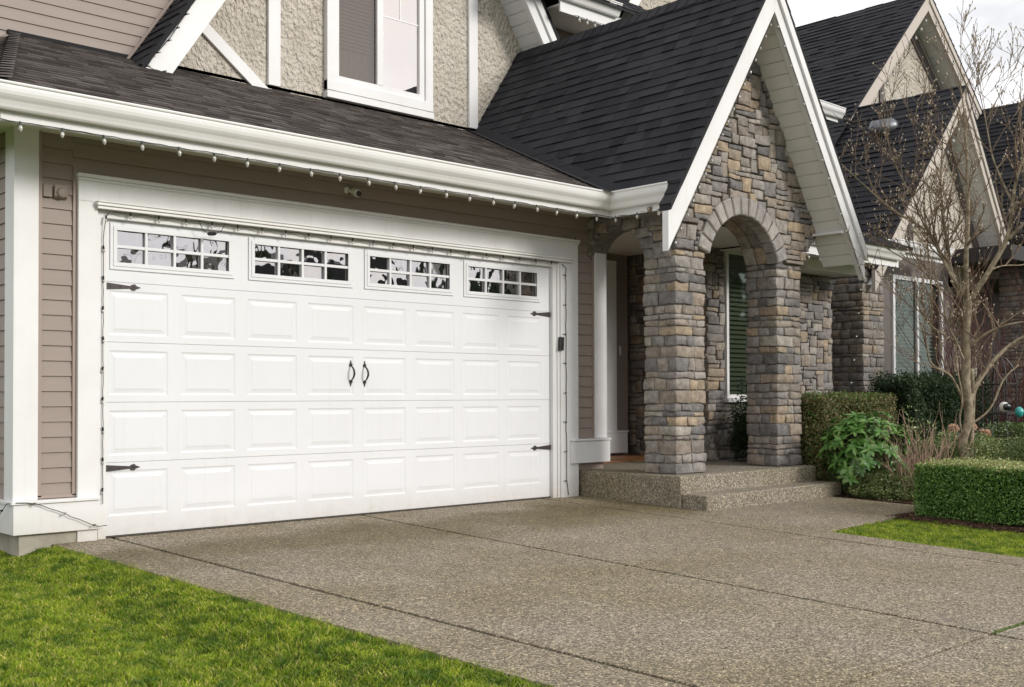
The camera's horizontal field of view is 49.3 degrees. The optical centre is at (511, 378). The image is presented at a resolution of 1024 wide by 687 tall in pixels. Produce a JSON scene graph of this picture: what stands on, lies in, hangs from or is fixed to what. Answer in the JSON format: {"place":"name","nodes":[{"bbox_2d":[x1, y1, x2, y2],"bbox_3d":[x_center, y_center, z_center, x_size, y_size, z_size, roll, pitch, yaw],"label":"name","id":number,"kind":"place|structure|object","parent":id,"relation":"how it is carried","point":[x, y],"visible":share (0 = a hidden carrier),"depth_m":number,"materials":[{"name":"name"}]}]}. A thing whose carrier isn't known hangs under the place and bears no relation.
{"place":"outdoors","nodes":[
{"label":"outdoors","id":0,"kind":"place"},
{"bbox_2d":[0,497,1022,686],"bbox_3d":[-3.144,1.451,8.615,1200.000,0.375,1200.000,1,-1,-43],"label":"ground","id":1,"kind":"structure","parent":0,"point":[297,658],"depth_m":5.75,"materials":[{"name":"green plant"}]},
{"bbox_2d":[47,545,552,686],"bbox_3d":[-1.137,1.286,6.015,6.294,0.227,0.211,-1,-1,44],"label":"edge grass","id":2,"kind":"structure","parent":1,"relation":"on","point":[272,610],"depth_m":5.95,"materials":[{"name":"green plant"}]},
{"bbox_2d":[0,0,912,556],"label":"house","id":3,"kind":"structure","parent":1,"relation":"on","point":[252,376],"depth_m":11.08,"materials":[{"name":"asphalt shingle"},{"name":"painted siding"},{"name":"stucco"}]},
{"bbox_2d":[28,502,106,526],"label":"string lights","id":4,"kind":"object","parent":3,"relation":"attached to","point":[95,524],"visible":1,"depth_m":8.28,"materials":[{"name":"grey plastic"}]},
{"bbox_2d":[146,8,189,71],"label":"string lights","id":5,"kind":"object","parent":3,"relation":"on","point":[159,51],"visible":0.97,"depth_m":10.95,"materials":[{"name":"grey plastic"}]},
{"bbox_2d":[199,221,224,235],"bbox_3d":[-2.451,-1.224,9.162,0.235,0.116,0.049,1,-1,-43],"label":"cable connector","id":6,"kind":"object","parent":3,"relation":"hanging from","point":[211,233],"visible":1,"depth_m":9.13,"materials":[{"name":"black rubber"}]},
{"bbox_2d":[106,219,550,537],"bbox_3d":[-1.360,0.015,10.288,4.905,2.480,0.105,1,-1,-43],"label":"garage door","id":7,"kind":"structure","parent":3,"relation":"in","point":[251,379],"depth_m":9.91,"materials":[{"name":"white paint"}]},
{"bbox_2d":[0,118,659,222],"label":"string lights","id":8,"kind":"object","parent":3,"relation":"hanging from","point":[20,128],"visible":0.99,"depth_m":9.09,"materials":[{"name":"grey plastic"}]},
{"bbox_2d":[101,212,558,503],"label":"string lights","id":9,"kind":"object","parent":3,"relation":"attached to","point":[237,226],"visible":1,"depth_m":9.02,"materials":[{"name":"grey"}]},
{"bbox_2d":[343,187,360,196],"bbox_3d":[-1.445,-1.693,10.139,0.125,0.098,0.125,1,-1,-43],"label":"security camera","id":10,"kind":"object","parent":3,"relation":"attached to","point":[355,192],"visible":1,"depth_m":10.13,"materials":[{"name":"white plastic"}]},
{"bbox_2d":[324,0,433,119],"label":"window","id":11,"kind":"structure","parent":3,"relation":"in","point":[399,77],"depth_m":13.37,"materials":[{"name":"white paint"}]},
{"bbox_2d":[558,337,563,350],"bbox_3d":[0.528,-0.371,11.983,0.074,0.145,0.040,1,-1,-43],"label":"keypad","id":12,"kind":"object","parent":3,"relation":"attached to","point":[560,343],"visible":1,"depth_m":11.97,"materials":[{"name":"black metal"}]},
{"bbox_2d":[562,264,568,494],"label":"string lights","id":13,"kind":"object","parent":3,"relation":"attached to","point":[566,391],"visible":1,"depth_m":12.01,"materials":[{"name":"grey"}]},
{"bbox_2d":[575,15,600,26],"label":"string lights","id":14,"kind":"object","parent":3,"relation":"attached to","point":[587,22],"visible":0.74,"depth_m":14.79,"materials":[{"name":"grey plastic"}]},
{"bbox_2d":[672,16,773,245],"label":"string lights","id":15,"kind":"object","parent":3,"relation":"attached to","point":[722,134],"visible":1,"depth_m":11.29,"materials":[{"name":"grey plastic"}]},
{"bbox_2d":[723,252,748,401],"bbox_3d":[3.042,-0.684,14.883,0.820,2.000,0.210,1,-1,-43],"label":"window","id":16,"kind":"structure","parent":3,"relation":"in","point":[735,331],"depth_m":14.90,"materials":[{"name":"green glass"}]},
{"bbox_2d":[775,17,860,271],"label":"string lights","id":17,"kind":"object","parent":3,"relation":"attached to","point":[816,139],"visible":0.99,"depth_m":12.49,"materials":[{"name":"grey plastic"}]},
{"bbox_2d":[807,254,896,271],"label":"string lights","id":18,"kind":"object","parent":3,"relation":"attached to","point":[808,257],"visible":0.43,"depth_m":15.37,"materials":[{"name":"grey"}]},
{"bbox_2d":[850,277,862,393],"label":"string lights","id":19,"kind":"object","parent":3,"relation":"hanging from","point":[857,333],"visible":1,"depth_m":13.21,"materials":[{"name":"grey"}]},
{"bbox_2d":[835,467,925,504],"bbox_3d":[8.763,1.357,18.184,15.180,0.188,3.780,1,-1,-43],"label":"planting bed","id":20,"kind":"object","parent":1,"relation":"on","point":[850,496],"visible":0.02,"depth_m":12.40,"materials":[{"name":"brown soil"}]},
{"bbox_2d":[727,376,749,461],"bbox_3d":[3.049,0.630,14.372,0.602,1.316,0.644,0,-1,3],"label":"conifer shrub","id":21,"kind":"object","parent":20,"relation":"on","point":[738,425],"visible":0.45,"depth_m":14.30,"materials":[{"name":"green plant"}]},
{"bbox_2d":[799,387,899,484],"bbox_3d":[3.993,0.744,13.905,2.049,1.268,1.057,1,-1,-43],"label":"box hedge","id":22,"kind":"object","parent":20,"relation":"on","point":[819,412],"visible":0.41,"depth_m":13.20,"materials":[{"name":"green plant"}]},
{"bbox_2d":[815,411,910,490],"bbox_3d":[3.997,0.859,12.713,1.078,0.972,0.985,0,-1,1],"label":"rhododendron","id":23,"kind":"object","parent":20,"relation":"on","point":[845,460],"visible":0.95,"depth_m":12.48,"materials":[{"name":"green plant"}]},
{"bbox_2d":[825,455,915,500],"bbox_3d":[4.065,1.076,12.623,1.121,0.570,0.707,-1,-1,25],"label":"shrub","id":24,"kind":"object","parent":20,"relation":"on","point":[886,489],"visible":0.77,"depth_m":12.39,"materials":[{"name":"green plant"}]},
{"bbox_2d":[827,405,997,497],"bbox_3d":[4.574,0.826,12.591,1.425,1.158,1.343,0,-1,-31],"label":"bare shrub","id":25,"kind":"object","parent":20,"relation":"on","point":[916,449],"visible":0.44,"depth_m":12.38,"materials":[{"name":"brown plant"}]},
{"bbox_2d":[833,0,1023,459],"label":"bare tree","id":26,"kind":"object","parent":20,"relation":"on","point":[966,391],"visible":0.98,"depth_m":12.62,"materials":[{"name":"brown plant"}]},
{"bbox_2d":[865,366,999,467],"bbox_3d":[6.428,0.623,16.942,2.910,1.594,0.906,1,-1,-43],"label":"yew hedge","id":27,"kind":"object","parent":20,"relation":"on","point":[923,395],"visible":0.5,"depth_m":16.38,"materials":[{"name":"green plant"}]},
{"bbox_2d":[877,214,1023,455],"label":"red shrub","id":28,"kind":"object","parent":20,"relation":"on","point":[990,374],"visible":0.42,"depth_m":17.07,"materials":[{"name":"red plant"}]},
{"bbox_2d":[913,430,1007,467],"bbox_3d":[5.318,0.965,13.054,1.358,0.728,1.067,1,-1,-43],"label":"shrub","id":29,"kind":"object","parent":20,"relation":"on","point":[982,441],"visible":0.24,"depth_m":12.84,"materials":[{"name":"green plant"}]},
{"bbox_2d":[939,423,991,455],"bbox_3d":[5.403,0.892,13.380,0.740,0.752,0.278,0,-1,-18],"label":"hydrangea","id":30,"kind":"object","parent":20,"relation":"on","point":[957,428],"visible":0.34,"depth_m":13.39,"materials":[{"name":"beige plant"}]},
{"bbox_2d":[981,356,1016,445],"bbox_3d":[6.984,0.483,15.985,0.361,1.640,0.361,1,-1,-43],"label":"garden trellis","id":31,"kind":"object","parent":20,"relation":"on","point":[1006,384],"visible":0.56,"depth_m":15.97,"materials":[{"name":"black metal"}]},
{"bbox_2d":[976,421,1023,462],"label":"shrub","id":32,"kind":"object","parent":20,"relation":"on","point":[1019,429],"visible":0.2,"depth_m":13.55,"materials":[{"name":"green plant"}]},
{"bbox_2d":[989,436,1023,461],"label":"shrub","id":33,"kind":"object","parent":20,"relation":"on","point":[1020,443],"visible":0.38,"depth_m":12.73,"materials":[{"name":"green plant"}]},
{"bbox_2d":[796,0,1023,443],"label":"neighbouring house","id":34,"kind":"structure","parent":1,"relation":"on","point":[843,53],"depth_m":19.84,"materials":[{"name":"grey"}]},
{"bbox_2d":[873,13,928,103],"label":"string lights","id":35,"kind":"object","parent":34,"relation":"attached to","point":[921,29],"visible":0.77,"depth_m":21.66,"materials":[{"name":"grey plastic"}]},
{"bbox_2d":[891,274,943,376],"bbox_3d":[6.770,-0.667,18.759,1.740,2.030,0.170,1,-1,-43],"label":"window","id":36,"kind":"structure","parent":34,"relation":"in","point":[893,277],"depth_m":18.66,"materials":[{"name":"white paint"}]},
{"bbox_2d":[884,110,965,280],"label":"string lights","id":37,"kind":"object","parent":34,"relation":"attached to","point":[925,194],"visible":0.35,"depth_m":18.13,"materials":[{"name":"grey plastic"}]},
{"bbox_2d":[933,15,978,117],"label":"string lights","id":38,"kind":"object","parent":34,"relation":"attached to","point":[941,38],"visible":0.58,"depth_m":23.17,"materials":[{"name":"grey plastic"}]},
{"bbox_2d":[835,493,1023,533],"bbox_3d":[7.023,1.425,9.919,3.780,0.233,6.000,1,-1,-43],"label":"hedge bed","id":39,"kind":"object","parent":1,"relation":"on","point":[973,524],"visible":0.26,"depth_m":10.44,"materials":[{"name":"brown soil"}]},
{"bbox_2d":[910,451,1023,525],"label":"box hedge","id":40,"kind":"object","parent":39,"relation":"on","point":[971,489],"visible":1,"depth_m":10.59,"materials":[{"name":"green plant"}]},
{"bbox_2d":[52,497,1023,686],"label":"driveway","id":41,"kind":"structure","parent":0,"point":[440,575],"depth_m":6.88,"materials":[{"name":"grey concrete"}]},
{"bbox_2d":[991,621,1023,633],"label":"joint moss","id":42,"kind":"object","parent":41,"relation":"on","point":[1006,628],"visible":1,"depth_m":6.00,"materials":[{"name":"green plant"}]},
{"bbox_2d":[706,438,718,460],"bbox_3d":[2.492,0.881,13.903,0.154,0.290,0.154,1,-1,-43],"label":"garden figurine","id":43,"kind":"object","parent":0,"point":[711,455],"visible":0.98,"depth_m":13.85,"materials":[{"name":"stone"}]},
{"bbox_2d":[574,495,916,531],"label":"walkway","id":44,"kind":"structure","parent":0,"point":[830,514],"depth_m":11.05,"materials":[{"name":"grey concrete"}]},
{"bbox_2d":[787,0,1023,108],"label":"sky","id":45,"kind":"structure","parent":0,"point":[999,14],"materials":[{"name":"white"}]},
{"bbox_2d":[829,518,1023,557],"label":"lawn grass","id":46,"kind":"structure","parent":0,"point":[910,530],"depth_m":9.66,"materials":[{"name":"green plant"}]},
{"bbox_2d":[911,251,1013,368],"bbox_3d":[5.504,-0.121,13.608,1.205,2.884,0.564,0,-1,-12],"label":"slim tree","id":47,"kind":"object","parent":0,"point":[978,351],"visible":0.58,"depth_m":13.62,"materials":[{"name":"brown plant"}]},
{"bbox_2d":[999,382,1010,411],"bbox_3d":[5.954,0.205,13.487,0.113,0.400,0.149,0,-1,2],"label":"bird feeder","id":48,"kind":"object","parent":47,"relation":"hanging from","point":[1004,406],"visible":0.98,"depth_m":13.46,"materials":[{"name":"white plastic"}]},
{"bbox_2d":[1015,405,1023,417],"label":"glass ornament","id":49,"kind":"object","parent":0,"point":[1019,411],"visible":1,"depth_m":13.96,"materials":[{"name":"teal glass"}]}
]}

